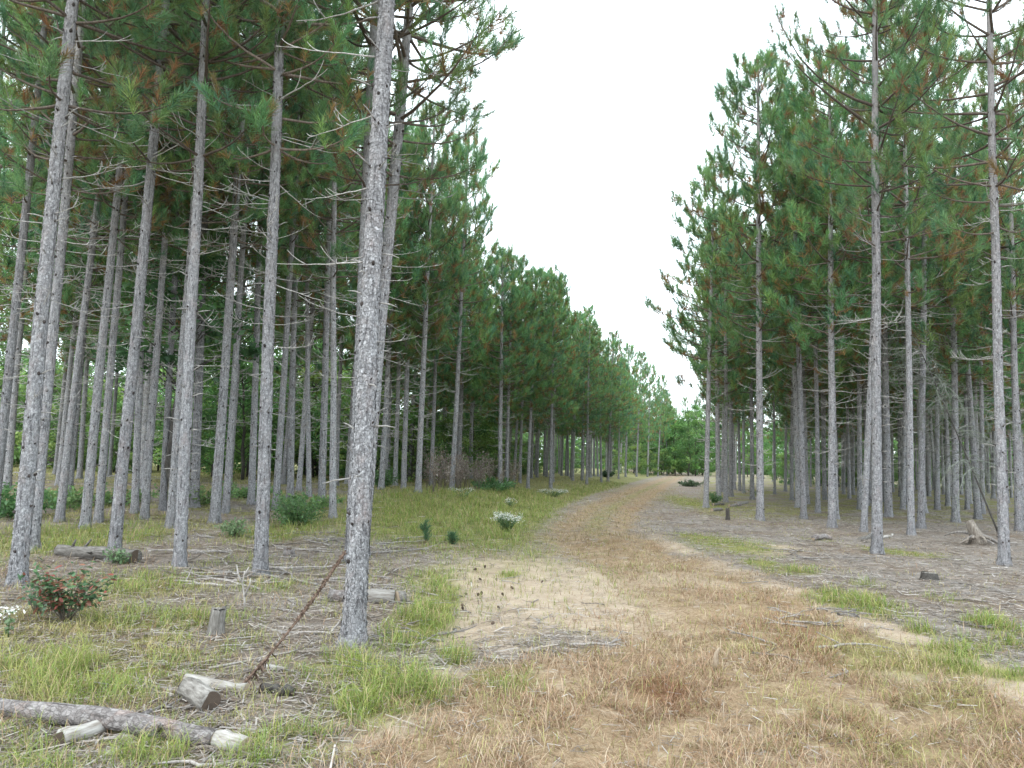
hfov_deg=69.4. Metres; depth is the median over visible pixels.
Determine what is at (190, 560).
fallen branch
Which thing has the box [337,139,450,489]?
pine tree
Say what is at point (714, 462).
leafy tree
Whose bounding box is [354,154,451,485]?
pine tree
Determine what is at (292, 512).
leafy bush
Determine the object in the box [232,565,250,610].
dead sapling
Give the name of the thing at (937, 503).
pine tree
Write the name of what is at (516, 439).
pine tree
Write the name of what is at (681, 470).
leafy shrub
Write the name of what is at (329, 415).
leafy shrub
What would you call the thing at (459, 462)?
dead weed
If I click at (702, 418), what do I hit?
pine tree
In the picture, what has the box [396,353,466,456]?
pine tree
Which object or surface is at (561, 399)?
pine tree
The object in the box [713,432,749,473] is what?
leafy tree
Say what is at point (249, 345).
leafy tree
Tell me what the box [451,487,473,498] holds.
white wildflower
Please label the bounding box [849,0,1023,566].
pine tree
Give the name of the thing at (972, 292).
pine tree
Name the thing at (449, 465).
dead weed
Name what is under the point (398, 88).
pine tree
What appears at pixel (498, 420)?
pine tree
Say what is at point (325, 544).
fallen branch
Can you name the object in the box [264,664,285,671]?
log piece
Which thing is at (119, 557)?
leafy bush
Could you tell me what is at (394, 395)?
leafy tree
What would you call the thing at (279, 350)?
leafy tree
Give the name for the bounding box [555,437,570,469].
leafy shrub
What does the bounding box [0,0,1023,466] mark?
sky
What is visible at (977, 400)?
pine tree
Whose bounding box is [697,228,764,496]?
pine tree
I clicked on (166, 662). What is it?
fallen branch
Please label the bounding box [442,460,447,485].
dead weed
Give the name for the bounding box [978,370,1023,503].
pine tree
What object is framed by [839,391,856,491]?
pine tree
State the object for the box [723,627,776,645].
fallen branch
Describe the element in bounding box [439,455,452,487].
dead weed
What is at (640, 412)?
pine tree
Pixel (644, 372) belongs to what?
pine tree
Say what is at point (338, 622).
fallen branch
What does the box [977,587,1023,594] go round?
fallen branch
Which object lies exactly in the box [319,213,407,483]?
pine tree
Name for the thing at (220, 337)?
pine tree
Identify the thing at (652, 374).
pine tree
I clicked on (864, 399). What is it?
pine tree
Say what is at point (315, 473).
leafy shrub
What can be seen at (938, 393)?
dead leaning tree
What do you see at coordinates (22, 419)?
leafy shrub
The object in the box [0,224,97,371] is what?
pine tree
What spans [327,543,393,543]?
fallen branch
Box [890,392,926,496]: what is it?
pine tree
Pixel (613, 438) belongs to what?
pine tree
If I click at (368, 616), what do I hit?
fallen branch
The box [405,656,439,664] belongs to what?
fallen branch
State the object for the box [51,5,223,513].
pine tree
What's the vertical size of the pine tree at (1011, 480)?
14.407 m
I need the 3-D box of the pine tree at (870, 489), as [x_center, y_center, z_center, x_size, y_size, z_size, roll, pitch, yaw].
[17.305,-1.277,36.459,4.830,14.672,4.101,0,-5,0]
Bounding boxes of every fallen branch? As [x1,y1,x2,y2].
[29,719,56,736]
[95,674,177,689]
[103,705,219,740]
[141,660,196,664]
[146,548,224,552]
[148,543,240,551]
[152,704,167,710]
[152,748,246,766]
[156,563,234,574]
[159,569,273,577]
[162,576,205,582]
[162,692,183,707]
[168,553,235,562]
[175,565,228,587]
[181,565,270,574]
[182,570,260,590]
[184,566,212,571]
[189,745,285,763]
[190,631,225,650]
[193,547,226,553]
[196,533,213,538]
[197,570,286,583]
[198,706,231,721]
[200,548,232,564]
[204,571,251,578]
[205,564,280,576]
[209,649,297,668]
[211,640,273,646]
[224,563,252,567]
[237,544,253,552]
[243,668,317,671]
[251,546,325,554]
[251,560,313,565]
[254,568,317,585]
[257,623,339,633]
[262,634,321,642]
[269,557,344,568]
[270,567,327,574]
[271,539,326,545]
[271,543,333,551]
[271,607,310,615]
[273,638,332,654]
[275,545,332,550]
[287,571,339,576]
[303,536,329,545]
[305,539,344,542]
[306,579,344,582]
[308,545,373,547]
[316,571,344,580]
[320,601,370,634]
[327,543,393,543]
[331,577,408,586]
[333,658,415,671]
[366,611,388,622]
[368,573,392,579]
[370,546,415,552]
[371,544,436,552]
[377,566,402,577]
[380,635,433,646]
[384,595,415,604]
[386,547,440,552]
[400,627,443,641]
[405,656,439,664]
[432,625,477,635]
[569,630,622,645]
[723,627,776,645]
[752,647,799,661]
[760,617,806,627]
[768,605,798,617]
[769,610,804,622]
[785,620,827,625]
[788,549,813,559]
[792,557,868,558]
[803,615,845,623]
[806,605,913,616]
[816,607,856,609]
[817,632,892,648]
[823,576,872,586]
[824,574,871,578]
[830,668,848,677]
[831,607,855,612]
[837,611,870,616]
[863,554,903,559]
[870,571,899,582]
[892,641,919,645]
[929,588,978,593]
[940,582,972,585]
[945,596,981,601]
[946,618,993,628]
[950,587,975,588]
[953,591,1023,604]
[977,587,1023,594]
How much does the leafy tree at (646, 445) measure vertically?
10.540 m
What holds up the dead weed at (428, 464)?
on the ground at (674, 555)
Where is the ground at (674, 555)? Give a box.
[0,457,1023,767]
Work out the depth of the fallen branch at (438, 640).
6.56 m
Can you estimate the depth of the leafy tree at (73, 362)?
61.58 m
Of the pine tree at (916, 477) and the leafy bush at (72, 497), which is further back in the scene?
the pine tree at (916, 477)
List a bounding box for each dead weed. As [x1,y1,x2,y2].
[422,451,432,485]
[422,454,431,490]
[427,445,445,493]
[428,449,443,487]
[436,462,442,490]
[438,450,449,488]
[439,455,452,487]
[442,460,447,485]
[445,462,452,490]
[453,454,460,488]
[455,454,465,482]
[456,447,464,487]
[458,450,470,487]
[464,455,469,487]
[466,460,473,486]
[472,462,479,487]
[473,456,484,487]
[476,459,484,487]
[479,450,487,482]
[485,452,494,477]
[509,458,516,480]
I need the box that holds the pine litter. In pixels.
[0,473,1023,767]
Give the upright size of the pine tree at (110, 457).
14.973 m
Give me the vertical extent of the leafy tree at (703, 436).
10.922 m
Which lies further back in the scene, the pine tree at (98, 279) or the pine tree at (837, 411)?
the pine tree at (837, 411)
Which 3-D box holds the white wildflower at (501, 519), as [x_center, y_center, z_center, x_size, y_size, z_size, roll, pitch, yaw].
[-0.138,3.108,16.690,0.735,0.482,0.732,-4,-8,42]
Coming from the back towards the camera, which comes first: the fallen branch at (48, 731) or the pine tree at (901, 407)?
the pine tree at (901, 407)
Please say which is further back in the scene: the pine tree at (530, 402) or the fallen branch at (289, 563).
the pine tree at (530, 402)
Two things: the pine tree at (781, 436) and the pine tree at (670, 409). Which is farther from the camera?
the pine tree at (670, 409)
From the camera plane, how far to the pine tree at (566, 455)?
65.56 m
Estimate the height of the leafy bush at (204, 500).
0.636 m
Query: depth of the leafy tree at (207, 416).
29.48 m
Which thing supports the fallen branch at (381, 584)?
on the ground at (674, 555)
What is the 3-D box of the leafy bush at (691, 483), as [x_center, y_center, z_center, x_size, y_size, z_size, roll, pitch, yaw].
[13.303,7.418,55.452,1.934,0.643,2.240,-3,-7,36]
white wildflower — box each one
[0,605,24,636]
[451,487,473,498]
[493,512,522,531]
[504,497,516,506]
[537,488,567,496]
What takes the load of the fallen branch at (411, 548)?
on the ground at (674, 555)
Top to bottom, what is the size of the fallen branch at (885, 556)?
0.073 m
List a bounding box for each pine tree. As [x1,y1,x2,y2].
[0,0,157,505]
[0,0,199,550]
[0,0,236,528]
[0,0,240,587]
[0,2,111,361]
[0,15,89,489]
[0,16,184,494]
[0,100,106,406]
[0,141,35,359]
[0,145,150,485]
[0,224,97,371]
[1,0,191,521]
[18,0,219,522]
[33,290,94,474]
[49,0,326,570]
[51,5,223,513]
[53,218,126,478]
[55,216,151,479]
[60,0,320,528]
[62,29,228,499]
[68,0,339,561]
[74,183,237,488]
[82,2,264,519]
[86,8,268,510]
[91,243,150,476]
[117,246,180,436]
[125,157,247,386]
[138,6,291,507]
[141,0,332,523]
[150,1,331,513]
[164,212,263,442]
[175,25,328,504]
[183,0,416,574]
[197,147,304,487]
[220,1,369,510]
[226,8,360,497]
[244,0,492,561]
[246,93,359,490]
[248,291,329,480]
[250,21,390,507]
[250,82,361,496]
[260,0,529,557]
[261,237,322,483]
[263,0,423,517]
[277,0,476,649]
[296,178,357,485]
[309,107,439,444]
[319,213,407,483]
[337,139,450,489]
[339,243,449,479]
[342,350,403,389]
[352,119,469,488]
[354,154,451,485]
[379,216,418,476]
[383,96,483,492]
[392,323,448,480]
[395,347,465,477]
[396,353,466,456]
[402,333,477,443]
[408,130,511,488]
[410,164,488,484]
[417,242,468,478]
[428,256,497,478]
[429,233,499,483]
[437,236,506,468]
[449,313,498,478]
[463,313,498,445]
[464,241,538,482]
[464,391,492,464]
[467,253,549,482]
[475,387,497,473]
[480,310,525,477]
[480,330,519,477]
[481,303,534,478]
[487,283,556,482]
[489,276,548,480]
[490,263,575,488]
[492,351,527,471]
[502,398,525,463]
[512,413,547,466]
[513,352,547,477]
[520,393,559,477]
[521,269,593,489]
[523,421,547,474]
[526,317,601,481]
[528,287,587,462]
[534,402,559,475]
[537,262,588,456]
[540,354,567,476]
[540,417,561,455]
[547,431,559,471]
[554,327,602,477]
[555,309,607,480]
[555,368,586,475]
[555,416,578,475]
[555,428,563,472]
[555,429,565,473]
[556,310,611,480]
[560,319,619,484]
[564,418,579,475]
[577,369,612,476]
[578,304,606,477]
[581,398,612,475]
[584,336,622,481]
[585,327,616,476]
[586,338,641,481]
[595,385,620,471]
[598,365,633,470]
[598,373,629,460]
[605,330,633,476]
[606,355,643,478]
[615,358,641,473]
[621,341,646,476]
[623,375,635,472]
[627,376,645,472]
[629,349,661,476]
[634,363,671,476]
[643,157,778,507]
[647,373,677,475]
[654,388,677,474]
[666,211,764,497]
[669,42,827,520]
[676,225,768,502]
[678,397,691,473]
[686,279,747,491]
[688,399,702,447]
[694,390,741,439]
[696,378,721,441]
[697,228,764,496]
[703,336,755,493]
[705,387,755,488]
[706,344,766,490]
[714,83,858,518]
[719,219,785,499]
[720,354,771,492]
[734,399,748,480]
[735,363,778,467]
[738,34,913,527]
[743,104,884,512]
[744,170,826,507]
[748,354,790,494]
[750,213,850,501]
[762,203,827,503]
[762,300,827,500]
[762,386,782,481]
[763,363,826,454]
[763,370,806,490]
[764,0,998,554]
[764,116,912,519]
[769,405,808,484]
[771,392,820,446]
[772,376,820,454]
[780,390,827,467]
[789,312,847,463]
[802,0,952,531]
[803,173,911,509]
[807,350,854,499]
[807,368,852,493]
[808,413,826,486]
[812,378,856,468]
[815,0,1003,534]
[817,283,903,505]
[819,357,868,498]
[826,101,949,516]
[826,388,862,493]
[826,406,855,490]
[826,414,850,488]
[826,429,840,486]
[836,379,863,494]
[837,374,863,461]
[838,434,863,487]
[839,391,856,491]
[840,319,900,502]
[848,6,1023,528]
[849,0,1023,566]
[849,385,898,451]
[855,438,856,485]
[862,168,972,509]
[865,185,991,512]
[865,280,951,470]
[866,224,901,501]
[881,341,934,504]
[886,146,1023,519]
[887,99,1023,522]
[890,343,950,475]
[890,380,925,485]
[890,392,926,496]
[890,415,897,491]
[897,203,989,509]
[897,380,961,497]
[901,222,977,505]
[913,389,962,496]
[913,435,917,489]
[914,416,942,494]
[927,273,1020,509]
[928,104,1023,523]
[928,395,963,496]
[928,411,960,494]
[929,422,934,490]
[931,434,944,489]
[932,393,963,499]
[935,187,1023,513]
[938,16,1023,531]
[941,247,1023,490]
[943,421,963,493]
[946,197,1023,474]
[948,361,986,503]
[949,413,987,463]
[958,379,1011,498]
[959,381,991,464]
[977,388,1023,474]
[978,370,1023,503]
[984,396,1023,497]
[984,408,1007,474]
[984,431,990,492]
[984,438,989,491]
[989,240,1023,432]
[989,384,1023,472]
[1003,237,1023,409]
[1006,439,1012,490]
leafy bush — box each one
[0,482,57,518]
[44,486,95,509]
[68,482,156,505]
[102,542,131,563]
[152,482,235,504]
[214,516,250,536]
[222,479,273,498]
[255,492,344,509]
[270,486,326,526]
[374,467,400,486]
[471,476,516,490]
[602,470,616,476]
[678,479,703,486]
[709,492,722,502]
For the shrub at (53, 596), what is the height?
0.616 m
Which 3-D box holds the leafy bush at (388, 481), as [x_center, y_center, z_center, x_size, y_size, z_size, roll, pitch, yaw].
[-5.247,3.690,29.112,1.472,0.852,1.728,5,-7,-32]
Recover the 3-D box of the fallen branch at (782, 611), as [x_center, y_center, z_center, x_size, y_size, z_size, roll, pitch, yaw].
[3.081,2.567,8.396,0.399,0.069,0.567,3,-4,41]
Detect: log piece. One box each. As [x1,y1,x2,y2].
[55,720,107,747]
[177,677,220,712]
[181,673,249,692]
[210,729,252,751]
[258,683,295,695]
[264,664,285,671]
[394,591,406,603]
[710,508,722,510]
[712,502,724,505]
[728,503,741,506]
[811,534,831,540]
[857,533,870,540]
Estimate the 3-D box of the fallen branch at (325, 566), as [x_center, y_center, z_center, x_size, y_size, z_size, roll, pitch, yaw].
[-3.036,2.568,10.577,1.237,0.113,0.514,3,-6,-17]
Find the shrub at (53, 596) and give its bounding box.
[17,557,116,621]
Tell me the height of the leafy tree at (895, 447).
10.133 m
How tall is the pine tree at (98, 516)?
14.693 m
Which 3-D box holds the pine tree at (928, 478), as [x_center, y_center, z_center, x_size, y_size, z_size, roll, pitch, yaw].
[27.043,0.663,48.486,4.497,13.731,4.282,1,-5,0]
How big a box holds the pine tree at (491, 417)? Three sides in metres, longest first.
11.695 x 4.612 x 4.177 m
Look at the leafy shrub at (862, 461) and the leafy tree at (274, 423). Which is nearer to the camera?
the leafy tree at (274, 423)
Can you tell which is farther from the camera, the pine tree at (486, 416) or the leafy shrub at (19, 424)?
the pine tree at (486, 416)
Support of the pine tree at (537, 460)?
on the ground at (674, 555)
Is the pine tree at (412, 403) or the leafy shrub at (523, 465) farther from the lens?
the leafy shrub at (523, 465)
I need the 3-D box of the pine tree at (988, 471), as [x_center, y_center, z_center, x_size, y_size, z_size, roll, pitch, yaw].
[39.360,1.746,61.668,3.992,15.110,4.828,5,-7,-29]
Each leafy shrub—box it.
[0,363,102,469]
[0,366,25,466]
[0,366,85,456]
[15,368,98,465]
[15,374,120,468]
[48,391,119,469]
[76,387,163,471]
[85,400,162,472]
[97,391,163,469]
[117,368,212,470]
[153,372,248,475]
[201,404,258,473]
[204,381,311,473]
[271,360,351,476]
[272,388,350,475]
[295,365,417,479]
[303,383,380,474]
[317,388,415,478]
[339,381,446,469]
[376,405,463,481]
[400,426,444,479]
[412,405,452,476]
[423,409,492,479]
[440,411,504,477]
[448,430,494,470]
[463,424,513,475]
[485,439,525,473]
[503,437,533,474]
[517,440,542,472]
[523,442,542,471]
[539,433,570,471]
[548,446,569,472]
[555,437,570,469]
[564,446,585,472]
[602,450,624,473]
[622,443,649,474]
[639,451,661,475]
[652,448,674,474]
[675,448,700,474]
[691,454,713,474]
[766,452,794,485]
[782,451,821,484]
[808,440,840,485]
[812,447,846,485]
[838,461,862,487]
[855,442,871,479]
[894,451,917,487]
[897,445,940,484]
[931,451,971,488]
[959,458,985,488]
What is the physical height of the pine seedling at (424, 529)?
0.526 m
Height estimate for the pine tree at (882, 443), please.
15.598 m
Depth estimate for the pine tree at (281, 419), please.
18.68 m
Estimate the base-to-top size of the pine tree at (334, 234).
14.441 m
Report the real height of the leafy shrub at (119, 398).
4.763 m
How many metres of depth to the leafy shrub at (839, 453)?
68.96 m
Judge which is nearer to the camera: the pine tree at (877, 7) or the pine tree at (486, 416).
the pine tree at (877, 7)
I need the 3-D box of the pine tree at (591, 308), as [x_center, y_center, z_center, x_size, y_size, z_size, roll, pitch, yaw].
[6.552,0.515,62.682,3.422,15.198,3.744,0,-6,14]
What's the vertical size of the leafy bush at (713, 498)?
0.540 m
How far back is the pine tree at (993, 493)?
47.70 m
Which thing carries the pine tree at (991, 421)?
on the ground at (674, 555)
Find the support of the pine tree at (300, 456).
on the ground at (674, 555)
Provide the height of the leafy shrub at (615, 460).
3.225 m
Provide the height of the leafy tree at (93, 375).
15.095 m
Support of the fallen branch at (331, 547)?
on the ground at (674, 555)
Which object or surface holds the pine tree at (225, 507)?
on the ground at (674, 555)
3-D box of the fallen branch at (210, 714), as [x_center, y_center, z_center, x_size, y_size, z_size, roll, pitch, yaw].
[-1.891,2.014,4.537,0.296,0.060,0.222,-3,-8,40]
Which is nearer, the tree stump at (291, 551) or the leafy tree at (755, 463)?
the tree stump at (291, 551)
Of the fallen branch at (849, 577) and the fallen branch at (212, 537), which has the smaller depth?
the fallen branch at (849, 577)
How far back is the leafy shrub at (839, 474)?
66.79 m
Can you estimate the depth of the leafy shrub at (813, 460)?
69.94 m
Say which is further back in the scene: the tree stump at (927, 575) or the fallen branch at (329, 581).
the tree stump at (927, 575)
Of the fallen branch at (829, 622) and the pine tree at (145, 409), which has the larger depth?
the pine tree at (145, 409)
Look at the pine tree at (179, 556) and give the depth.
10.27 m
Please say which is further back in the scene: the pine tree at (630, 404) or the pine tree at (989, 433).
the pine tree at (630, 404)
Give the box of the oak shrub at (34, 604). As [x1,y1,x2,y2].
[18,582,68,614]
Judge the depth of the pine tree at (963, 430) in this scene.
53.72 m
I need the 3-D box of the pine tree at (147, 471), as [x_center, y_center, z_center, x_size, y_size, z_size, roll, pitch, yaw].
[-7.798,-4.395,16.749,4.396,15.238,4.350,1,-6,0]
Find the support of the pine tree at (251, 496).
on the ground at (674, 555)
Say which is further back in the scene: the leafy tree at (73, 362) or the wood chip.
the leafy tree at (73, 362)
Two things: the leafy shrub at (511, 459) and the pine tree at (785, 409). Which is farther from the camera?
the leafy shrub at (511, 459)
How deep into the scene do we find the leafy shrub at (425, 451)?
39.91 m
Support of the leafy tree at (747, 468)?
on the ground at (674, 555)
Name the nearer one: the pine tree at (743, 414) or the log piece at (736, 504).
the log piece at (736, 504)
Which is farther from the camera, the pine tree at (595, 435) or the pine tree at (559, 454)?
the pine tree at (559, 454)
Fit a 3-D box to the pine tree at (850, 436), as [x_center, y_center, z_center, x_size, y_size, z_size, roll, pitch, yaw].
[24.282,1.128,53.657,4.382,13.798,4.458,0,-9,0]
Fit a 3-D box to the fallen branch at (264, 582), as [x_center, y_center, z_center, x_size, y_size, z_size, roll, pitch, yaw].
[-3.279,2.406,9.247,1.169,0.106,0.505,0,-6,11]
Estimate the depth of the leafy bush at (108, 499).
18.25 m
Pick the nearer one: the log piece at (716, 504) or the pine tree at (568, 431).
the log piece at (716, 504)
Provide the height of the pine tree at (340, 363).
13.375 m
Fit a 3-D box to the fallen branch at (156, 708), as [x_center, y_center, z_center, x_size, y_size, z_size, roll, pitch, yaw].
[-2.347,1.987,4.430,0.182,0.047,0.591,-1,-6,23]
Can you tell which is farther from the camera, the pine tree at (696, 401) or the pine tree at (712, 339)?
the pine tree at (696, 401)
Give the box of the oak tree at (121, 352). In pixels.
[82,233,262,483]
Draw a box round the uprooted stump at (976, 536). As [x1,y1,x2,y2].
[944,520,997,544]
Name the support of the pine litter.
on the ground at (674, 555)
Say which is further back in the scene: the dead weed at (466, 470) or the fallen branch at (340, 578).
the dead weed at (466, 470)
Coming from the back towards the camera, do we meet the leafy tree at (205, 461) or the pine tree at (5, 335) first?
the leafy tree at (205, 461)
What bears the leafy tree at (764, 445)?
on the ground at (674, 555)
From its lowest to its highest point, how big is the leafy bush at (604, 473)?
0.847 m
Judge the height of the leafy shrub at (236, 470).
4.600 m
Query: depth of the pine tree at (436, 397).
45.25 m
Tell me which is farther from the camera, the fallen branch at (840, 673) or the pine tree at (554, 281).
the pine tree at (554, 281)
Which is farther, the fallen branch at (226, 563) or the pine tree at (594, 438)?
the pine tree at (594, 438)
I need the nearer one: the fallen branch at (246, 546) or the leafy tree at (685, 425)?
the fallen branch at (246, 546)
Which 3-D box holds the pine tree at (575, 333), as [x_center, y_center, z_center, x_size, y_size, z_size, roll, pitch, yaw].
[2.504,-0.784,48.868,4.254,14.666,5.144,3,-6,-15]
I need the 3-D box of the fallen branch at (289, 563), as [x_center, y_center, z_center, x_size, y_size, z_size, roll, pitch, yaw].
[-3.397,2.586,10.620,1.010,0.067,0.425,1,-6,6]
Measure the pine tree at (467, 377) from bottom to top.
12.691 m
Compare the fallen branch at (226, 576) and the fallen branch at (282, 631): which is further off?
the fallen branch at (226, 576)
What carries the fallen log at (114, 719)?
on the ground at (674, 555)
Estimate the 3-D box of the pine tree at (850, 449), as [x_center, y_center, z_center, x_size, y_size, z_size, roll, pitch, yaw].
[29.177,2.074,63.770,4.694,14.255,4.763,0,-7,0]
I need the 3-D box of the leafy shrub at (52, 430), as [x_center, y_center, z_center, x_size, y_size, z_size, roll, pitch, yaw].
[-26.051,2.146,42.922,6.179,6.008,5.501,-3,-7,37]
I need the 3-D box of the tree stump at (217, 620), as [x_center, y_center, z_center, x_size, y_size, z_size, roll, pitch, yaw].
[-2.604,2.141,6.521,0.166,0.380,0.162,5,-11,-10]
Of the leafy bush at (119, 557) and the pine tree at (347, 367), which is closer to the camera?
the leafy bush at (119, 557)
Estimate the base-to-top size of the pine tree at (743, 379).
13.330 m
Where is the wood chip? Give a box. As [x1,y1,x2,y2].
[713,647,719,670]
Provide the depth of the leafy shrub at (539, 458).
72.09 m
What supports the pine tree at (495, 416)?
on the ground at (674, 555)
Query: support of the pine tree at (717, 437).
on the ground at (674, 555)
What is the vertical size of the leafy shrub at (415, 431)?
5.963 m
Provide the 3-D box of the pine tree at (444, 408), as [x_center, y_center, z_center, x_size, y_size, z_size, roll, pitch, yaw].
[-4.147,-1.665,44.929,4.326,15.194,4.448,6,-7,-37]
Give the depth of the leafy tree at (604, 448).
110.76 m
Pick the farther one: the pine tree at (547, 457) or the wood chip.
the pine tree at (547, 457)
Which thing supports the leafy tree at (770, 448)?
on the ground at (674, 555)
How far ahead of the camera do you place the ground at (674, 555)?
7.88 m
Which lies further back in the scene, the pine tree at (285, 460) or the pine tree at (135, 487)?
the pine tree at (285, 460)
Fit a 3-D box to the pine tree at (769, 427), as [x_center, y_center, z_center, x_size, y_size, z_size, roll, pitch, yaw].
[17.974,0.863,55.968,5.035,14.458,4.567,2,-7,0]
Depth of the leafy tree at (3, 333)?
54.74 m
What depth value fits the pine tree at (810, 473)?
64.40 m
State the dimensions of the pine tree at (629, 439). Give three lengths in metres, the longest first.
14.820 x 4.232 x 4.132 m
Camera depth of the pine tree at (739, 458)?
48.56 m
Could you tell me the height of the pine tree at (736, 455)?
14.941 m
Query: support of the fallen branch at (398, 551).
on the ground at (674, 555)
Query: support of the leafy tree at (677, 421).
on the ground at (674, 555)
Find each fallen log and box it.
[0,698,217,745]
[54,539,141,563]
[328,589,394,603]
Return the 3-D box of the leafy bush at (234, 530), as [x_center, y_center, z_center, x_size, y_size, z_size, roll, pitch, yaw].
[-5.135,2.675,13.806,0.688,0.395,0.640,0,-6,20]
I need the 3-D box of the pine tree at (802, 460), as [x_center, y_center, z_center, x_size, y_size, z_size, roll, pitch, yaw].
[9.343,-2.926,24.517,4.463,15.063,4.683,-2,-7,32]
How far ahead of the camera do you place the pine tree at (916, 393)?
29.16 m
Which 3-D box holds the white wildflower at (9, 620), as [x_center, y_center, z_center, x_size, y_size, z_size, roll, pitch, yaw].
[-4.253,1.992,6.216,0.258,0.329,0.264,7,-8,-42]
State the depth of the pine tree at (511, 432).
58.99 m
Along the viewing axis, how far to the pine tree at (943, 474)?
53.11 m
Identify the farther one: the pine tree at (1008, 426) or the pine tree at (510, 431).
the pine tree at (510, 431)
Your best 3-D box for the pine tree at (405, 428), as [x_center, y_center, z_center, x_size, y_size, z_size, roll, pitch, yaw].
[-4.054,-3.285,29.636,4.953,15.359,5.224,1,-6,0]
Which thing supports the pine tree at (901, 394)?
on the ground at (674, 555)
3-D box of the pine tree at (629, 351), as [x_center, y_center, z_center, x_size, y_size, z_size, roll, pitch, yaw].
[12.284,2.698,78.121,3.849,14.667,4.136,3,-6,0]
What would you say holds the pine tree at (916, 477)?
on the ground at (674, 555)
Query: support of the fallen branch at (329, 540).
on the ground at (674, 555)
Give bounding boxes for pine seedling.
[417,518,432,542]
[444,530,458,543]
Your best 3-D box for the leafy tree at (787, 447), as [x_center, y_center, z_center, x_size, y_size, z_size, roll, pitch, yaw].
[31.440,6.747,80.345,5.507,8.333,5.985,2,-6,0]
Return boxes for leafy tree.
[0,276,31,424]
[0,310,18,429]
[0,350,29,430]
[21,318,144,434]
[49,341,145,434]
[56,348,114,392]
[114,368,163,410]
[120,296,250,465]
[194,340,261,476]
[195,295,318,479]
[204,355,296,476]
[217,313,281,377]
[229,286,321,378]
[252,303,348,460]
[271,352,321,465]
[273,326,351,474]
[345,366,403,441]
[426,393,469,468]
[585,434,628,465]
[592,439,624,467]
[598,438,632,469]
[602,431,643,468]
[616,418,655,471]
[627,422,664,471]
[628,418,661,470]
[643,403,682,474]
[651,414,692,475]
[660,408,685,468]
[667,408,712,475]
[669,423,696,474]
[678,404,713,475]
[681,411,720,475]
[694,422,721,470]
[710,425,721,471]
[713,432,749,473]
[737,428,764,476]
[741,431,771,474]
[755,418,787,478]
[763,415,787,477]
[777,431,826,476]
[863,441,897,477]
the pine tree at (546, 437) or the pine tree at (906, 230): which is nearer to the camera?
the pine tree at (906, 230)
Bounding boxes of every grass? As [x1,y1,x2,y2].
[0,464,1023,767]
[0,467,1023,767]
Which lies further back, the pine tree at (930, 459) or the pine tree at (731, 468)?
the pine tree at (930, 459)
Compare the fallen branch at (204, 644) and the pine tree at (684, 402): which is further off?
the pine tree at (684, 402)
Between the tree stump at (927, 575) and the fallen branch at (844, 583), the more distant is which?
the tree stump at (927, 575)
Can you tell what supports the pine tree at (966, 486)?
on the ground at (674, 555)
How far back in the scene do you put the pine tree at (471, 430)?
44.64 m
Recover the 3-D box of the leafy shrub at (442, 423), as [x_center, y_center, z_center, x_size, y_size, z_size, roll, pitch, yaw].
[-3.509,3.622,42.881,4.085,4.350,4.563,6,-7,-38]
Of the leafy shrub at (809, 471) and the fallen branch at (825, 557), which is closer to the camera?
the fallen branch at (825, 557)
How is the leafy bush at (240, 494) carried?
on the ground at (674, 555)
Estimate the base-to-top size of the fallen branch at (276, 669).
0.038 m
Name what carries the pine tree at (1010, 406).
on the ground at (674, 555)
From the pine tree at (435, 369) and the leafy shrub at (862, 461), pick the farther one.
the leafy shrub at (862, 461)
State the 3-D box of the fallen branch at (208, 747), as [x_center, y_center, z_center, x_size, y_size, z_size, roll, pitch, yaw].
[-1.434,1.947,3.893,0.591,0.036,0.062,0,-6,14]
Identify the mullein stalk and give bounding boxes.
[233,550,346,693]
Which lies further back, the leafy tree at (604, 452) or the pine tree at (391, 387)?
the leafy tree at (604, 452)
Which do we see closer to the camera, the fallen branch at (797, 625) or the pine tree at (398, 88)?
the fallen branch at (797, 625)
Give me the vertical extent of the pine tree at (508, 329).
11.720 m
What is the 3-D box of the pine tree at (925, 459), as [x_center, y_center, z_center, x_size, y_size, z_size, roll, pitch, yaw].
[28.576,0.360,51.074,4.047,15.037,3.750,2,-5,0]
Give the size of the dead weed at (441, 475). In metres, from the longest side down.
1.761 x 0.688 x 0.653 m
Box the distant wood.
[53,412,1012,480]
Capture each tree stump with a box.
[205,605,226,637]
[282,548,295,556]
[725,508,729,519]
[919,571,939,581]
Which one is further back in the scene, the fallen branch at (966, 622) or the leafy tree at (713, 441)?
the leafy tree at (713, 441)
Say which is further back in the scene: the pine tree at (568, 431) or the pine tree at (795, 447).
the pine tree at (568, 431)
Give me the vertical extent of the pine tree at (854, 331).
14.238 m
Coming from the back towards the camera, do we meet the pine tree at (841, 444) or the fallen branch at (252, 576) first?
the pine tree at (841, 444)
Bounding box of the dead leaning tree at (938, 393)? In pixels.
[858,305,1023,533]
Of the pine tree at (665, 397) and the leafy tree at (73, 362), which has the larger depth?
the pine tree at (665, 397)
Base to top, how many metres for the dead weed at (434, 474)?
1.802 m
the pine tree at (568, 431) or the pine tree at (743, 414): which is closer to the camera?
the pine tree at (743, 414)
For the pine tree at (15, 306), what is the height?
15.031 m
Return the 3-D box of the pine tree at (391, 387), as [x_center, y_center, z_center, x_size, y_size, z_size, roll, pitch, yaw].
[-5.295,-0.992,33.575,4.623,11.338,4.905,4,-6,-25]
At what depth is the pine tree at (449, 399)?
40.12 m
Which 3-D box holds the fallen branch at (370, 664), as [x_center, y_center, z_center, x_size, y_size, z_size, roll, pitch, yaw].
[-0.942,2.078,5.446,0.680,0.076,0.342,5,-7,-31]
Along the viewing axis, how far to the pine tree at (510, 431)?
53.04 m
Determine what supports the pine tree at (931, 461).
on the ground at (674, 555)
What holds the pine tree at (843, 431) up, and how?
on the ground at (674, 555)

